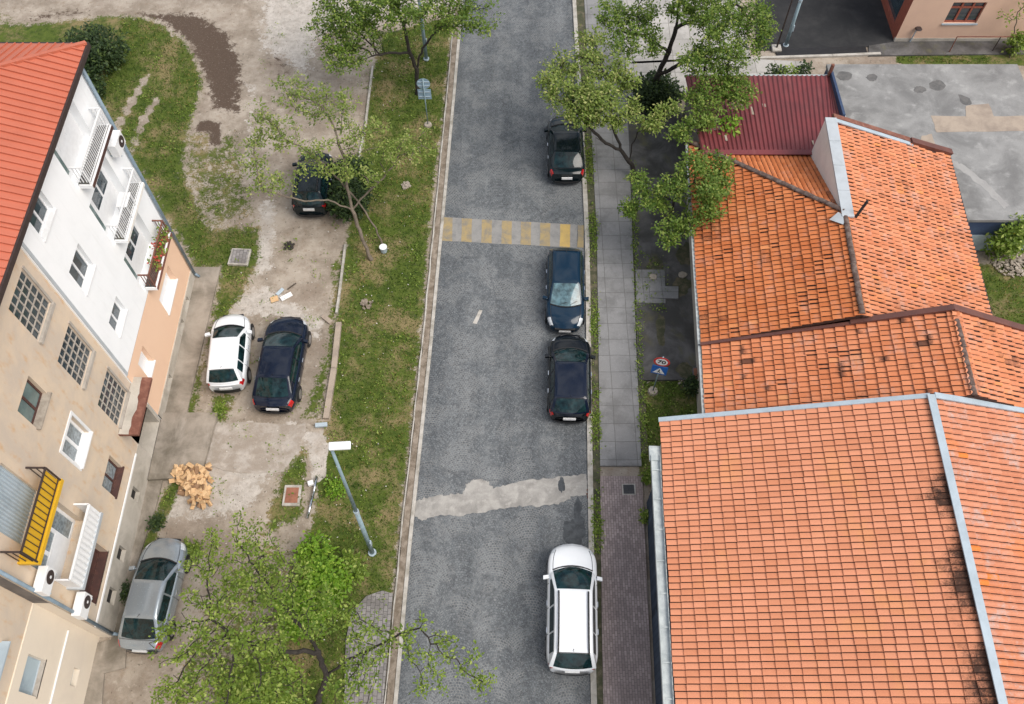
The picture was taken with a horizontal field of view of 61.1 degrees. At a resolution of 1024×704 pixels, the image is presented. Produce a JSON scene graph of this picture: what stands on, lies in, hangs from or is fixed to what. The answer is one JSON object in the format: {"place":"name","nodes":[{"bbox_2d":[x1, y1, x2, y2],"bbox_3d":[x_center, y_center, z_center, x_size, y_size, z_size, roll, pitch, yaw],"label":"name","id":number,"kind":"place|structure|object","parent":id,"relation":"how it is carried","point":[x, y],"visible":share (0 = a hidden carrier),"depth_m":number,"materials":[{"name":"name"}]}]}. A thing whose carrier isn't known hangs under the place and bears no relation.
{"place":"outdoors","nodes":[
{"label":"outdoors","id":0,"kind":"place"},
{"bbox_2d":[344,590,392,703],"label":"pavement","id":1,"kind":"structure","parent":0,"point":[372,603],"depth_m":31.84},
{"bbox_2d":[398,0,590,703],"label":"road","id":2,"kind":"structure","parent":0,"point":[478,577],"depth_m":36.92,"materials":[{"name":"asphalt"}]},
{"bbox_2d":[415,474,587,520],"bbox_3d":[-0.425,5.687,34.825,7.053,0.050,1.491,-6,60,-4],"label":"road patch","id":3,"kind":"object","parent":2,"relation":"on","point":[480,496],"visible":1,"depth_m":34.72,"materials":[{"name":"concrete"}]},
{"bbox_2d":[450,217,577,247],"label":"road marking","id":4,"kind":"object","parent":2,"relation":"on","point":[497,231],"visible":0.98,"depth_m":41.37,"materials":[{"name":"paint"}]},
{"bbox_2d":[442,217,452,240],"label":"road marking","id":5,"kind":"object","parent":4,"relation":"on","point":[447,231],"visible":1,"depth_m":41.46,"materials":[{"name":"yellow paint"}]},
{"bbox_2d":[461,218,471,241],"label":"road marking","id":6,"kind":"object","parent":4,"relation":"on","point":[466,235],"visible":1,"depth_m":41.43,"materials":[{"name":"yellow paint"}]},
{"bbox_2d":[481,219,491,242],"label":"road marking","id":7,"kind":"object","parent":4,"relation":"on","point":[486,236],"visible":1,"depth_m":41.40,"materials":[{"name":"yellow paint"}]},
{"bbox_2d":[501,221,511,243],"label":"road marking","id":8,"kind":"object","parent":4,"relation":"on","point":[506,237],"visible":1,"depth_m":41.37,"materials":[{"name":"yellow paint"}]},
{"bbox_2d":[520,222,530,244],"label":"road marking","id":9,"kind":"object","parent":4,"relation":"on","point":[525,233],"visible":1,"depth_m":41.34,"materials":[{"name":"yellow paint"}]},
{"bbox_2d":[540,223,549,245],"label":"road marking","id":10,"kind":"object","parent":4,"relation":"on","point":[544,234],"visible":1,"depth_m":41.31,"materials":[{"name":"yellow paint"}]},
{"bbox_2d":[560,224,569,246],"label":"road marking","id":11,"kind":"object","parent":4,"relation":"on","point":[564,235],"visible":0.97,"depth_m":41.28,"materials":[{"name":"yellow paint"}]},
{"bbox_2d":[544,116,586,183],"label":"car","id":12,"kind":"object","parent":2,"relation":"on","point":[566,156],"visible":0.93,"depth_m":42.27,"materials":[{"name":"black paint"}]},
{"bbox_2d":[542,247,588,332],"bbox_3d":[2.392,-2.917,38.888,2.040,1.574,4.316,2,60,1],"label":"car","id":13,"kind":"object","parent":2,"relation":"on","point":[564,298],"visible":1,"depth_m":38.23,"materials":[{"name":"blue paint"}]},
{"bbox_2d":[545,334,595,423],"bbox_3d":[2.443,0.930,36.620,2.140,1.654,4.144,2,60,1],"label":"car","id":14,"kind":"object","parent":2,"relation":"on","point":[569,357],"visible":1,"depth_m":35.89,"materials":[{"name":"black paint"}]},
{"bbox_2d":[543,544,601,675],"bbox_3d":[2.205,9.257,31.720,2.180,1.814,4.735,2,60,1],"label":"car","id":15,"kind":"object","parent":2,"relation":"on","point":[571,577],"visible":1,"depth_m":30.98,"materials":[{"name":"white paint"}]},
{"bbox_2d":[563,516,585,544],"bbox_3d":[2.445,7.023,34.033,0.887,0.004,1.235,0,60,0],"label":"road stain","id":16,"kind":"object","parent":2,"relation":"on","point":[574,532],"visible":0.89,"depth_m":34.02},
{"bbox_2d":[0,0,1023,703],"bbox_3d":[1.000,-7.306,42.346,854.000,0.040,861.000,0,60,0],"label":"ground","id":17,"kind":"structure","parent":0,"point":[230,42],"depth_m":40.89,"materials":[{"name":"soil"}]},
{"bbox_2d":[0,586,110,703],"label":"apartment block","id":18,"kind":"structure","parent":17,"relation":"on","point":[47,652],"depth_m":28.12,"materials":[{"name":"paint"}]},
{"bbox_2d":[0,641,10,679],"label":"window","id":19,"kind":"structure","parent":18,"relation":"in","point":[4,645],"depth_m":25.78,"materials":[{"name":"glass"}]},
{"bbox_2d":[19,656,46,698],"bbox_3d":[-15.325,10.282,27.569,0.230,1.228,1.200,0,60,0],"label":"window","id":20,"kind":"structure","parent":18,"relation":"in","point":[34,668],"depth_m":27.83,"materials":[{"name":"glass"}]},
{"bbox_2d":[0,223,160,636],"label":"apartment block","id":21,"kind":"structure","parent":17,"relation":"on","point":[80,420],"depth_m":28.51,"materials":[{"name":"paint"}]},
{"bbox_2d":[0,465,35,544],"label":"shutter door","id":22,"kind":"structure","parent":21,"relation":"in","point":[16,497],"depth_m":25.81,"materials":[{"name":"metal"}]},
{"bbox_2d":[9,266,55,344],"bbox_3d":[-14.725,-1.413,26.583,0.210,2.050,1.550,0,60,0],"label":"stair window","id":23,"kind":"structure","parent":21,"relation":"in","point":[28,304],"depth_m":26.71,"materials":[{"name":"glass"}]},
{"bbox_2d":[18,379,51,429],"bbox_3d":[-14.755,1.546,26.677,0.350,1.248,1.280,0,60,0],"label":"window","id":24,"kind":"structure","parent":21,"relation":"in","point":[34,404],"depth_m":26.96,"materials":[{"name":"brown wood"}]},
{"bbox_2d":[33,566,55,595],"bbox_3d":[-14.518,7.085,26.832,0.485,0.620,0.800,0,60,0],"label":"air conditioner","id":25,"kind":"object","parent":21,"relation":"attached to","point":[44,581],"visible":0.98,"depth_m":26.66,"materials":[{"name":"white paint"}]},
{"bbox_2d":[31,507,74,578],"bbox_3d":[-15.010,6.167,28.182,0.080,2.416,2.256,0,60,0],"label":"balcony door","id":26,"kind":"structure","parent":21,"relation":"in","point":[57,546],"depth_m":28.68,"materials":[{"name":"white paint"}]},
{"bbox_2d":[59,411,93,470],"bbox_3d":[-14.775,3.012,29.276,0.350,1.640,1.500,0,60,0],"label":"window","id":27,"kind":"structure","parent":21,"relation":"in","point":[75,450],"depth_m":29.59,"materials":[{"name":"white paint"}]},
{"bbox_2d":[58,321,96,389],"bbox_3d":[-14.725,0.137,29.308,0.210,2.020,1.550,0,60,0],"label":"stair window","id":28,"kind":"structure","parent":21,"relation":"in","point":[74,355],"depth_m":29.45,"materials":[{"name":"glass"}]},
{"bbox_2d":[71,592,92,619],"bbox_3d":[-14.518,8.530,29.174,0.485,0.620,0.800,0,60,0],"label":"air conditioner","id":29,"kind":"object","parent":21,"relation":"attached to","point":[82,604],"visible":1,"depth_m":29.00,"materials":[{"name":"white paint"}]},
{"bbox_2d":[79,549,107,603],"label":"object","id":30,"kind":"structure","parent":21,"relation":"in","point":[99,559],"depth_m":31.17,"materials":[{"name":"brown wood"}]},
{"bbox_2d":[102,459,124,498],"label":"window","id":31,"kind":"structure","parent":21,"relation":"in","point":[113,475],"depth_m":32.32,"materials":[{"name":"brown wood"}]},
{"bbox_2d":[98,366,130,428],"bbox_3d":[-14.725,1.707,32.056,0.210,2.050,1.580,0,60,0],"label":"stair window","id":32,"kind":"structure","parent":21,"relation":"in","point":[112,395],"depth_m":32.22,"materials":[{"name":"glass"}]},
{"bbox_2d":[58,20,130,79],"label":"shrub","id":33,"kind":"object","parent":17,"relation":"on","point":[102,49],"visible":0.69,"depth_m":45.96,"materials":[{"name":"green plant"}]},
{"bbox_2d":[86,72,107,99],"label":"shrub","id":34,"kind":"object","parent":17,"relation":"on","point":[98,85],"visible":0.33,"depth_m":45.53,"materials":[{"name":"green plant"}]},
{"bbox_2d":[0,40,199,419],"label":"apartment block","id":35,"kind":"structure","parent":17,"relation":"on","point":[66,178],"depth_m":29.89,"materials":[{"name":"white paint"}]},
{"bbox_2d":[30,195,56,241],"bbox_3d":[-14.745,-4.347,26.961,0.290,1.348,1.330,0,60,0],"label":"window","id":36,"kind":"structure","parent":35,"relation":"in","point":[42,218],"depth_m":27.35,"materials":[{"name":"white paint"}]},
{"bbox_2d":[54,110,84,179],"bbox_3d":[-14.979,-7.043,28.950,0.062,2.100,2.350,0,60,0],"label":"balcony door","id":37,"kind":"structure","parent":35,"relation":"in","point":[71,139],"depth_m":29.34,"materials":[{"name":"white paint"}]},
{"bbox_2d":[69,248,96,295],"bbox_3d":[-14.745,-2.820,29.625,0.290,1.368,1.290,0,60,0],"label":"window","id":38,"kind":"structure","parent":35,"relation":"in","point":[81,271],"depth_m":29.95,"materials":[{"name":"white paint"}]},
{"bbox_2d":[89,166,118,234],"bbox_3d":[-14.979,-5.518,31.592,0.062,2.100,2.350,0,60,0],"label":"balcony door","id":39,"kind":"structure","parent":35,"relation":"in","point":[105,196],"depth_m":31.87,"materials":[{"name":"white paint"}]},
{"bbox_2d":[107,130,125,156],"bbox_3d":[-14.457,-7.566,31.596,0.485,0.620,0.800,0,60,0],"label":"air conditioner","id":40,"kind":"object","parent":35,"relation":"attached to","point":[116,144],"visible":0.89,"depth_m":31.41,"materials":[{"name":"white paint"}]},
{"bbox_2d":[109,301,128,337],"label":"window","id":41,"kind":"structure","parent":35,"relation":"in","point":[118,315],"depth_m":32.59,"materials":[{"name":"white paint"}]},
{"bbox_2d":[124,221,148,281],"bbox_3d":[-14.979,-3.968,34.276,0.062,2.100,2.350,0,60,0],"label":"balcony door","id":42,"kind":"structure","parent":35,"relation":"in","point":[137,248],"depth_m":34.58,"materials":[{"name":"white paint"}]},
{"bbox_2d":[138,351,155,376],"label":"window","id":43,"kind":"structure","parent":35,"relation":"in","point":[147,366],"depth_m":35.23,"materials":[{"name":"white paint"}]},
{"bbox_2d":[159,273,177,315],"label":"window","id":44,"kind":"structure","parent":35,"relation":"in","point":[168,291],"depth_m":37.45,"materials":[{"name":"white paint"}]},
{"bbox_2d":[84,267,220,703],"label":"apron","id":45,"kind":"object","parent":17,"relation":"on","point":[110,656],"visible":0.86,"depth_m":36.88,"materials":[{"name":"concrete"}]},
{"bbox_2d":[118,538,191,653],"bbox_3d":[-13.257,8.881,32.063,2.050,1.597,4.249,3,60,2],"label":"car","id":46,"kind":"object","parent":17,"relation":"on","point":[153,597],"visible":0.92,"depth_m":31.50,"materials":[{"name":"silver metal"}]},
{"bbox_2d":[145,512,167,534],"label":"shrub","id":47,"kind":"object","parent":17,"relation":"on","point":[155,522],"visible":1,"depth_m":33.92,"materials":[{"name":"green plant"}]},
{"bbox_2d":[148,412,217,480],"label":"entrance platform","id":48,"kind":"structure","parent":17,"relation":"on","point":[184,438],"depth_m":35.72,"materials":[{"name":"concrete"}]},
{"bbox_2d":[182,536,207,563],"bbox_3d":[-12.330,7.635,33.363,1.245,0.800,1.144,0,60,0],"label":"shrub","id":49,"kind":"object","parent":17,"relation":"on","point":[194,547],"visible":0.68,"depth_m":33.35,"materials":[{"name":"green plant"}]},
{"bbox_2d":[205,314,254,392],"bbox_3d":[-12.163,-0.118,37.254,2.000,1.605,3.768,-4,60,-2],"label":"car","id":50,"kind":"object","parent":17,"relation":"on","point":[232,336],"visible":1,"depth_m":36.61,"materials":[{"name":"white paint"}]},
{"bbox_2d":[227,248,251,265],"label":"access cover","id":51,"kind":"object","parent":17,"relation":"on","point":[242,255],"visible":1,"depth_m":40.53,"materials":[{"name":"concrete"}]},
{"bbox_2d":[206,422,305,473],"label":"parking slab","id":52,"kind":"structure","parent":17,"relation":"on","point":[246,452],"depth_m":35.84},
{"bbox_2d":[211,646,300,703],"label":"shrub","id":53,"kind":"object","parent":17,"relation":"on","point":[243,685],"visible":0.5,"depth_m":29.78,"materials":[{"name":"green plant"}]},
{"bbox_2d":[158,3,374,686],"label":"dirt weeds","id":54,"kind":"object","parent":17,"relation":"on","point":[266,320],"visible":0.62,"depth_m":38.90,"materials":[{"name":"green plant"}]},
{"bbox_2d":[102,15,440,701],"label":"lawn weeds","id":55,"kind":"object","parent":17,"relation":"on","point":[413,248],"visible":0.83,"depth_m":39.88,"materials":[{"name":"green plant"}]},
{"bbox_2d":[252,316,311,413],"bbox_3d":[-9.851,0.356,36.974,2.180,1.616,4.610,2,60,1],"label":"car","id":56,"kind":"object","parent":17,"relation":"on","point":[277,387],"visible":1,"depth_m":36.24,"materials":[{"name":"blue paint"}]},
{"bbox_2d":[282,485,301,505],"bbox_3d":[-8.805,5.772,34.792,0.699,0.206,0.877,0,60,0],"label":"access cover","id":57,"kind":"object","parent":17,"relation":"on","point":[291,499],"visible":1,"depth_m":34.69,"materials":[{"name":"metal"}]},
{"bbox_2d":[272,577,336,645],"bbox_3d":[-7.553,9.413,31.600,2.360,2.068,2.344,-38,67,-19],"label":"shrub","id":58,"kind":"object","parent":17,"relation":"on","point":[295,628],"visible":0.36,"depth_m":31.25,"materials":[{"name":"green plant"}]},
{"bbox_2d":[292,152,336,216],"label":"car","id":59,"kind":"object","parent":17,"relation":"on","point":[311,188],"visible":0.6,"depth_m":40.95,"materials":[{"name":"black paint"}]},
{"bbox_2d":[292,529,339,574],"bbox_3d":[-7.397,7.700,32.783,1.777,1.534,1.876,0,60,0],"label":"shrub","id":60,"kind":"object","parent":17,"relation":"on","point":[314,549],"visible":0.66,"depth_m":32.59,"materials":[{"name":"green plant"}]},
{"bbox_2d":[147,506,496,703],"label":"tree","id":61,"kind":"object","parent":17,"relation":"on","point":[242,642],"visible":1,"depth_m":26.74,"materials":[{"name":"green plant"}]},
{"bbox_2d":[298,548,353,608],"bbox_3d":[-6.827,8.368,31.983,2.019,2.367,1.886,33,65,17],"label":"shrub","id":62,"kind":"object","parent":17,"relation":"on","point":[321,573],"visible":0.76,"depth_m":31.57,"materials":[{"name":"green plant"}]},
{"bbox_2d":[323,322,341,419],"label":"edging wall","id":63,"kind":"structure","parent":17,"relation":"on","point":[332,379],"depth_m":37.44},
{"bbox_2d":[323,473,346,500],"bbox_3d":[-7.072,5.453,34.764,1.040,0.576,1.176,0,60,0],"label":"shrub","id":64,"kind":"object","parent":17,"relation":"on","point":[333,488],"visible":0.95,"depth_m":34.70,"materials":[{"name":"green plant"}]},
{"bbox_2d":[232,70,440,260],"bbox_3d":[-7.631,-8.517,39.309,8.892,6.562,6.161,0,60,0],"label":"tree","id":65,"kind":"object","parent":17,"relation":"on","point":[403,140],"visible":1,"depth_m":37.72,"materials":[{"name":"green plant"}]},
{"bbox_2d":[335,244,346,313],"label":"edging wall","id":66,"kind":"structure","parent":17,"relation":"on","point":[341,280],"depth_m":39.90,"materials":[{"name":"concrete"}]},
{"bbox_2d":[323,175,372,223],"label":"shrub","id":67,"kind":"object","parent":17,"relation":"on","point":[338,195],"visible":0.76,"depth_m":41.04,"materials":[{"name":"green plant"}]},
{"bbox_2d":[333,545,369,590],"bbox_3d":[-6.141,8.113,32.662,1.538,1.532,1.540,-17,61,-10],"label":"shrub","id":68,"kind":"object","parent":17,"relation":"on","point":[352,560],"visible":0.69,"depth_m":32.50,"materials":[{"name":"green plant"}]},
{"bbox_2d":[328,441,375,556],"bbox_3d":[-5.195,5.289,29.795,0.735,9.115,0.807,0,60,0],"label":"street lamp","id":69,"kind":"object","parent":17,"relation":"on","point":[342,445],"visible":1,"depth_m":28.65,"materials":[{"name":"metal"}]},
{"bbox_2d":[331,152,374,191],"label":"shrub","id":70,"kind":"object","parent":17,"relation":"on","point":[353,161],"visible":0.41,"depth_m":42.03,"materials":[{"name":"green plant"}]},
{"bbox_2d":[300,0,505,95],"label":"tree","id":71,"kind":"object","parent":17,"relation":"on","point":[461,16],"visible":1,"depth_m":41.42,"materials":[{"name":"green plant"}]},
{"bbox_2d":[384,0,455,703],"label":"edging","id":72,"kind":"object","parent":17,"relation":"on","point":[418,371],"visible":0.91,"depth_m":37.54,"materials":[{"name":"concrete"}]},
{"bbox_2d":[386,0,460,703],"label":"gutter strip","id":73,"kind":"object","parent":17,"relation":"on","point":[401,579],"visible":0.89,"depth_m":36.95,"materials":[{"name":"grey concrete"}]},
{"bbox_2d":[417,78,431,127],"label":"road sign","id":74,"kind":"object","parent":17,"relation":"on","point":[424,92],"visible":0.99,"depth_m":43.00,"materials":[{"name":"metal"}]},
{"bbox_2d":[393,0,462,703],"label":"kerb","id":75,"kind":"structure","parent":17,"relation":"on","point":[398,669],"depth_m":36.89,"materials":[{"name":"concrete"}]},
{"bbox_2d":[102,13,1023,703],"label":"grass","id":76,"kind":"structure","parent":17,"relation":"on","point":[348,257],"depth_m":41.34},
{"bbox_2d":[572,0,596,703],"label":"kerb","id":77,"kind":"structure","parent":17,"relation":"on","point":[593,685],"depth_m":38.46,"materials":[{"name":"concrete"}]},
{"bbox_2d":[576,0,602,703],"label":"joint strip","id":78,"kind":"object","parent":17,"relation":"on","point":[580,6],"visible":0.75,"depth_m":37.54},
{"bbox_2d":[531,24,685,178],"bbox_3d":[4.004,-11.168,41.324,5.349,5.802,6.732,-32,65,-17],"label":"tree","id":79,"kind":"object","parent":17,"relation":"on","point":[590,102],"visible":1,"depth_m":39.58,"materials":[{"name":"green plant"}]},
{"bbox_2d":[579,77,696,553],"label":"kerb weeds","id":80,"kind":"object","parent":17,"relation":"on","point":[596,529],"visible":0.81,"depth_m":37.70,"materials":[{"name":"green plant"}]},
{"bbox_2d":[630,181,646,453],"bbox_3d":[5.775,-3.942,40.375,0.344,0.150,18.824,2,60,1],"label":"weed strip","id":81,"kind":"object","parent":17,"relation":"on","point":[643,403],"visible":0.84,"depth_m":36.85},
{"bbox_2d":[628,66,685,116],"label":"shrub","id":82,"kind":"object","parent":17,"relation":"on","point":[651,92],"visible":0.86,"depth_m":44.69,"materials":[{"name":"green plant"}]},
{"bbox_2d":[648,357,669,395],"bbox_3d":[6.038,0.966,35.862,0.483,2.980,0.522,-33,65,-18],"label":"road sign","id":83,"kind":"object","parent":17,"relation":"on","point":[660,362],"visible":1,"depth_m":35.38,"materials":[{"name":"metal"}]},
{"bbox_2d":[628,112,695,380],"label":"yard","id":84,"kind":"structure","parent":17,"relation":"on","point":[657,155],"depth_m":40.37,"materials":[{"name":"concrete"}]},
{"bbox_2d":[636,270,665,303],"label":"yard slab","id":85,"kind":"structure","parent":84,"relation":"on","point":[644,277],"depth_m":39.74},
{"bbox_2d":[656,314,664,345],"bbox_3d":[6.617,-0.981,38.528,0.448,0.004,1.690,0,60,0],"label":"moss patch","id":86,"kind":"object","parent":84,"relation":"on","point":[660,325],"visible":1,"depth_m":38.54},
{"bbox_2d":[649,286,677,298],"bbox_3d":[6.913,-2.699,39.513,1.342,0.120,0.658,2,60,1],"label":"yard step","id":87,"kind":"object","parent":84,"relation":"on","point":[670,293],"visible":1,"depth_m":39.45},
{"bbox_2d":[617,145,736,252],"bbox_3d":[7.144,-6.033,38.233,5.056,5.901,3.954,0,60,0],"label":"tree","id":88,"kind":"object","parent":84,"relation":"on","point":[712,190],"visible":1,"depth_m":37.08,"materials":[{"name":"green plant"}]},
{"bbox_2d":[672,277,691,296],"bbox_3d":[7.718,-2.992,39.691,0.852,0.004,1.114,33,65,17],"label":"moss patch","id":89,"kind":"object","parent":84,"relation":"on","point":[684,285],"visible":0.96,"depth_m":39.72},
{"bbox_2d":[675,242,689,264],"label":"moss patch","id":90,"kind":"object","parent":84,"relation":"on","point":[682,254],"visible":0.8,"depth_m":40.59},
{"bbox_2d":[675,362,692,378],"bbox_3d":[7.445,0.808,37.495,0.787,0.004,0.851,0,60,0],"label":"moss patch","id":91,"kind":"object","parent":84,"relation":"on","point":[683,369],"visible":0.96,"depth_m":37.52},
{"bbox_2d":[679,372,698,399],"bbox_3d":[7.711,1.391,36.875,1.266,0.904,1.164,0,60,0],"label":"shrub","id":92,"kind":"object","parent":17,"relation":"on","point":[691,388],"visible":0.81,"depth_m":36.80,"materials":[{"name":"green plant"}]},
{"bbox_2d":[712,110,742,136],"bbox_3d":[10.022,-9.710,41.220,2.101,4.324,2.034,18,62,10],"label":"shrub","id":93,"kind":"object","parent":17,"relation":"on","point":[727,125],"visible":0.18,"depth_m":39.78,"materials":[{"name":"green plant"}]},
{"bbox_2d":[635,52,880,62],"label":"boundary wall","id":94,"kind":"structure","parent":17,"relation":"on","point":[819,56],"depth_m":47.32,"materials":[{"name":"concrete"}]},
{"bbox_2d":[682,64,845,169],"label":"shed","id":95,"kind":"structure","parent":17,"relation":"on","point":[786,114],"depth_m":40.70,"materials":[{"name":"red paint"}]},
{"bbox_2d":[775,46,866,55],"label":"trench","id":96,"kind":"object","parent":17,"relation":"on","point":[821,50],"visible":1,"depth_m":47.59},
{"bbox_2d":[756,0,893,50],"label":"dark lot","id":97,"kind":"structure","parent":17,"relation":"on","point":[833,23],"depth_m":48.72,"materials":[{"name":"asphalt"}]},
{"bbox_2d":[685,113,992,375],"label":"tiled house","id":98,"kind":"structure","parent":17,"relation":"on","point":[848,219],"depth_m":35.62,"materials":[{"name":"orange tile"}]},
{"bbox_2d":[696,304,1023,413],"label":"tiled house","id":99,"kind":"structure","parent":17,"relation":"on","point":[955,349],"depth_m":31.81,"materials":[{"name":"orange tile"}]},
{"bbox_2d":[824,64,1023,250],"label":"garage","id":100,"kind":"structure","parent":17,"relation":"on","point":[971,116],"depth_m":41.93,"materials":[{"name":"concrete"}]},
{"bbox_2d":[881,0,1023,41],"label":"peach building","id":101,"kind":"structure","parent":17,"relation":"on","point":[943,20],"depth_m":46.93,"materials":[{"name":"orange paint"}]},
{"bbox_2d":[941,2,986,24],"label":"window","id":102,"kind":"structure","parent":101,"relation":"in","point":[959,11],"depth_m":46.54,"materials":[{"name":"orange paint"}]},
{"bbox_2d":[979,212,1023,260],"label":"shrub","id":103,"kind":"object","parent":17,"relation":"on","point":[1011,246],"visible":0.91,"depth_m":39.10,"materials":[{"name":"green plant"}]},
{"bbox_2d":[990,252,1023,277],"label":"debris heap","id":104,"kind":"object","parent":17,"relation":"on","point":[1017,263],"visible":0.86,"depth_m":40.28,"materials":[{"name":"stone"}]},
{"bbox_2d":[1001,29,1023,57],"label":"shrub","id":105,"kind":"object","parent":17,"relation":"on","point":[1019,38],"visible":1,"depth_m":46.81,"materials":[{"name":"green plant"}]},
{"bbox_2d":[584,0,641,466],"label":"pavement","id":106,"kind":"structure","parent":0,"point":[618,396],"depth_m":39.46,"materials":[{"name":"concrete"}]},
{"bbox_2d":[600,476,652,703],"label":"paver pavement","id":107,"kind":"structure","parent":0,"point":[626,663],"depth_m":32.65,"materials":[{"name":"brick"}]},
{"bbox_2d":[623,0,807,97],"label":"plaza","id":108,"kind":"structure","parent":0,"point":[684,34],"depth_m":47.52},
{"bbox_2d":[590,0,781,145],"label":"tree","id":109,"kind":"object","parent":108,"relation":"on","point":[714,32],"visible":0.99,"depth_m":39.68,"materials":[{"name":"green plant"}]},
{"bbox_2d":[647,392,1023,703],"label":"tiled house","id":110,"kind":"structure","parent":0,"point":[865,551],"depth_m":28.10,"materials":[{"name":"tile"}]},
{"bbox_2d":[868,41,1023,56],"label":"service path","id":111,"kind":"structure","parent":0,"point":[930,48],"depth_m":47.66,"materials":[{"name":"concrete"}]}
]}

